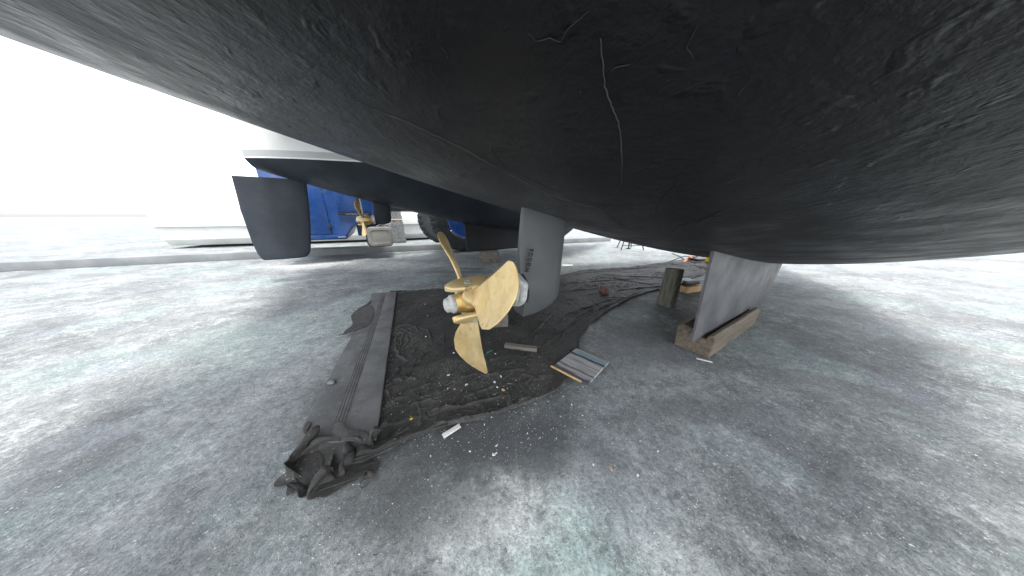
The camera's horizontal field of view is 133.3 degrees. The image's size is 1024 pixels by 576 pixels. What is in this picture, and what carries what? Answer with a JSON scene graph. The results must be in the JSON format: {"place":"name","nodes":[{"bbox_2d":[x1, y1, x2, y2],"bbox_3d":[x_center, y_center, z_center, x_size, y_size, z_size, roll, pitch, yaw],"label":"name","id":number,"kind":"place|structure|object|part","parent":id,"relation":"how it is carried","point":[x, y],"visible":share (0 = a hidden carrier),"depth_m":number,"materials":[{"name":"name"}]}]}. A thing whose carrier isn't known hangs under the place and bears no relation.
{"place":"outdoors","nodes":[
{"label":"outdoors","id":0,"kind":"place"},
{"bbox_2d":[0,36,414,216],"label":"sky","id":1,"kind":"structure","parent":0,"point":[77,140],"materials":[{"name":"white"}]},
{"bbox_2d":[390,212,406,242],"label":"support block","id":2,"kind":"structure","parent":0,"point":[397,229],"depth_m":5.96,"materials":[{"name":"grey concrete"}]},
{"bbox_2d":[0,217,1023,575],"bbox_3d":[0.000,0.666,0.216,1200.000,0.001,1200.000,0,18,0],"label":"ground","id":3,"kind":"structure","parent":0,"point":[864,419],"depth_m":0.75,"materials":[{"name":"concrete"}]},
{"bbox_2d":[146,208,451,245],"bbox_3d":[-4.926,-2.005,6.528,6.500,1.120,1.784,-7,19,-20],"label":"motorboat","id":4,"kind":"object","parent":3,"relation":"on","point":[182,229],"visible":0.24,"depth_m":5.04,"materials":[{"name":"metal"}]},
{"bbox_2d":[0,236,610,271],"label":"kerb","id":5,"kind":"structure","parent":3,"relation":"on","point":[59,263],"depth_m":3.50,"materials":[{"name":"concrete"}]},
{"bbox_2d":[255,168,466,250],"bbox_3d":[-1.359,-1.909,4.939,5.505,1.980,1.755,-11,21,-29],"label":"truck","id":6,"kind":"object","parent":3,"relation":"on","point":[333,215],"visible":0.16,"depth_m":3.45,"materials":[{"name":"blue paint"}]},
{"bbox_3d":[-2.984,-1.310,3.061,0.585,1.120,0.060,-10,21,-29],"label":"door","id":7,"kind":"part","parent":6,"relation":"part of","materials":[{"name":"blue paint"}]},
{"bbox_2d":[442,424,460,437],"bbox_3d":[-0.206,0.486,0.752,0.063,0.004,0.017,-14,23,-37],"label":"white strip","id":8,"kind":"object","parent":3,"relation":"on","point":[450,431],"visible":1,"depth_m":0.75,"materials":[{"name":"white plastic"}]},
{"bbox_2d":[479,250,498,262],"bbox_3d":[-0.374,-0.521,3.581,0.303,0.176,0.222,-3,18,-9],"label":"keel block","id":9,"kind":"object","parent":3,"relation":"on","point":[489,256],"depth_m":3.48,"materials":[{"name":"grey wood"}]},
{"bbox_2d":[273,256,707,499],"bbox_3d":[1.712,-0.087,2.419,5.987,0.064,1.794,-8,20,-23],"label":"groundsheet","id":10,"kind":"object","parent":3,"relation":"on","point":[322,467],"visible":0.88,"depth_m":1.05,"materials":[{"name":"black plastic"}]},
{"bbox_2d":[294,292,396,447],"bbox_3d":[-0.875,0.273,1.368,0.229,0.018,1.628,-8,20,-23],"label":"rubber belt","id":11,"kind":"object","parent":10,"relation":"on","point":[351,397],"visible":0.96,"depth_m":0.95,"materials":[{"name":"grey rubber"}]},
{"bbox_2d":[327,379,334,383],"bbox_3d":[-0.766,0.397,0.939,0.030,0.014,0.028,0,18,0],"label":"pebble","id":12,"kind":"object","parent":11,"relation":"on","point":[331,381],"visible":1,"depth_m":0.93,"materials":[{"name":"stone"}]},
{"bbox_2d":[494,313,507,326],"bbox_3d":[-0.091,0.199,1.482,0.128,0.103,0.107,0,18,0],"label":"wood block","id":13,"kind":"object","parent":10,"relation":"on","point":[503,322],"depth_m":1.44,"materials":[{"name":"grey wood"}]},
{"bbox_2d":[504,343,536,351],"bbox_3d":[0.048,0.324,1.207,0.180,0.021,0.034,3,18,11],"label":"wood offcut","id":14,"kind":"object","parent":10,"relation":"on","point":[522,347],"visible":1,"depth_m":1.20,"materials":[{"name":"grey wood"}]},
{"bbox_2d":[551,348,608,385],"bbox_3d":[0.329,0.370,1.070,0.188,0.012,0.222,15,22,43],"label":"painted board","id":15,"kind":"object","parent":10,"relation":"on","point":[581,366],"visible":1,"depth_m":1.05,"materials":[{"name":"grey wood"}]},
{"bbox_2d":[600,285,608,293],"bbox_3d":[0.881,0.015,2.104,0.056,0.054,0.121,2,18,7],"label":"brick","id":16,"kind":"object","parent":10,"relation":"on","point":[604,289],"visible":1,"depth_m":2.06,"materials":[{"name":"red brick"}]},
{"bbox_2d":[644,256,695,266],"bbox_3d":[2.801,-0.489,3.731,2.188,0.012,0.218,-9,20,-27],"label":"cable","id":17,"kind":"object","parent":10,"relation":"on","point":[671,260],"visible":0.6,"depth_m":3.63,"materials":[{"name":"black rubber"}]},
{"bbox_2d":[689,257,705,260],"bbox_3d":[3.088,-0.485,3.667,0.263,0.033,0.162,-5,19,-16],"label":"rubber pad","id":18,"kind":"object","parent":10,"relation":"on","point":[697,258],"visible":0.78,"depth_m":3.61,"materials":[{"name":"black rubber"}]},
{"bbox_2d":[289,346,734,575],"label":"debris","id":19,"kind":"object","parent":3,"relation":"on","point":[501,490],"visible":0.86,"depth_m":0.56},
{"bbox_2d":[617,241,643,249],"bbox_3d":[2.610,-1.378,4.836,0.521,1.038,0.471,0,18,0],"label":"boat stand","id":20,"kind":"object","parent":3,"relation":"on","point":[629,245],"visible":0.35,"depth_m":4.79,"materials":[{"name":"metal"}]},
{"bbox_2d":[656,268,684,307],"bbox_3d":[1.282,-0.009,1.787,0.134,0.311,0.137,0,18,0],"label":"log","id":21,"kind":"object","parent":3,"relation":"on","point":[670,288],"visible":1,"depth_m":1.75,"materials":[{"name":"wood"}]},
{"bbox_2d":[679,284,701,292],"bbox_3d":[1.722,-0.010,2.190,0.201,0.063,0.160,-6,19,-18],"label":"wood block","id":22,"kind":"object","parent":3,"relation":"on","point":[689,288],"depth_m":2.12,"materials":[{"name":"brown wood"}]},
{"bbox_2d":[674,307,759,358],"bbox_3d":[1.278,0.222,1.357,0.724,0.137,0.169,-10,21,-29],"label":"keel block","id":23,"kind":"object","parent":3,"relation":"on","point":[710,344],"depth_m":1.21,"materials":[{"name":"brown wood"}]},
{"bbox_2d":[0,0,1023,373],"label":"boat","id":24,"kind":"object","parent":23,"relation":"on","point":[748,148],"visible":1,"depth_m":0.26,"materials":[{"name":"black paint"}]},
{"bbox_2d":[682,278,699,284],"bbox_3d":[1.728,-0.065,2.183,0.186,0.042,0.131,-5,19,-16],"label":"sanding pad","id":25,"kind":"object","parent":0,"point":[688,281],"visible":0.77,"depth_m":2.13,"materials":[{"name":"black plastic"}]}
]}

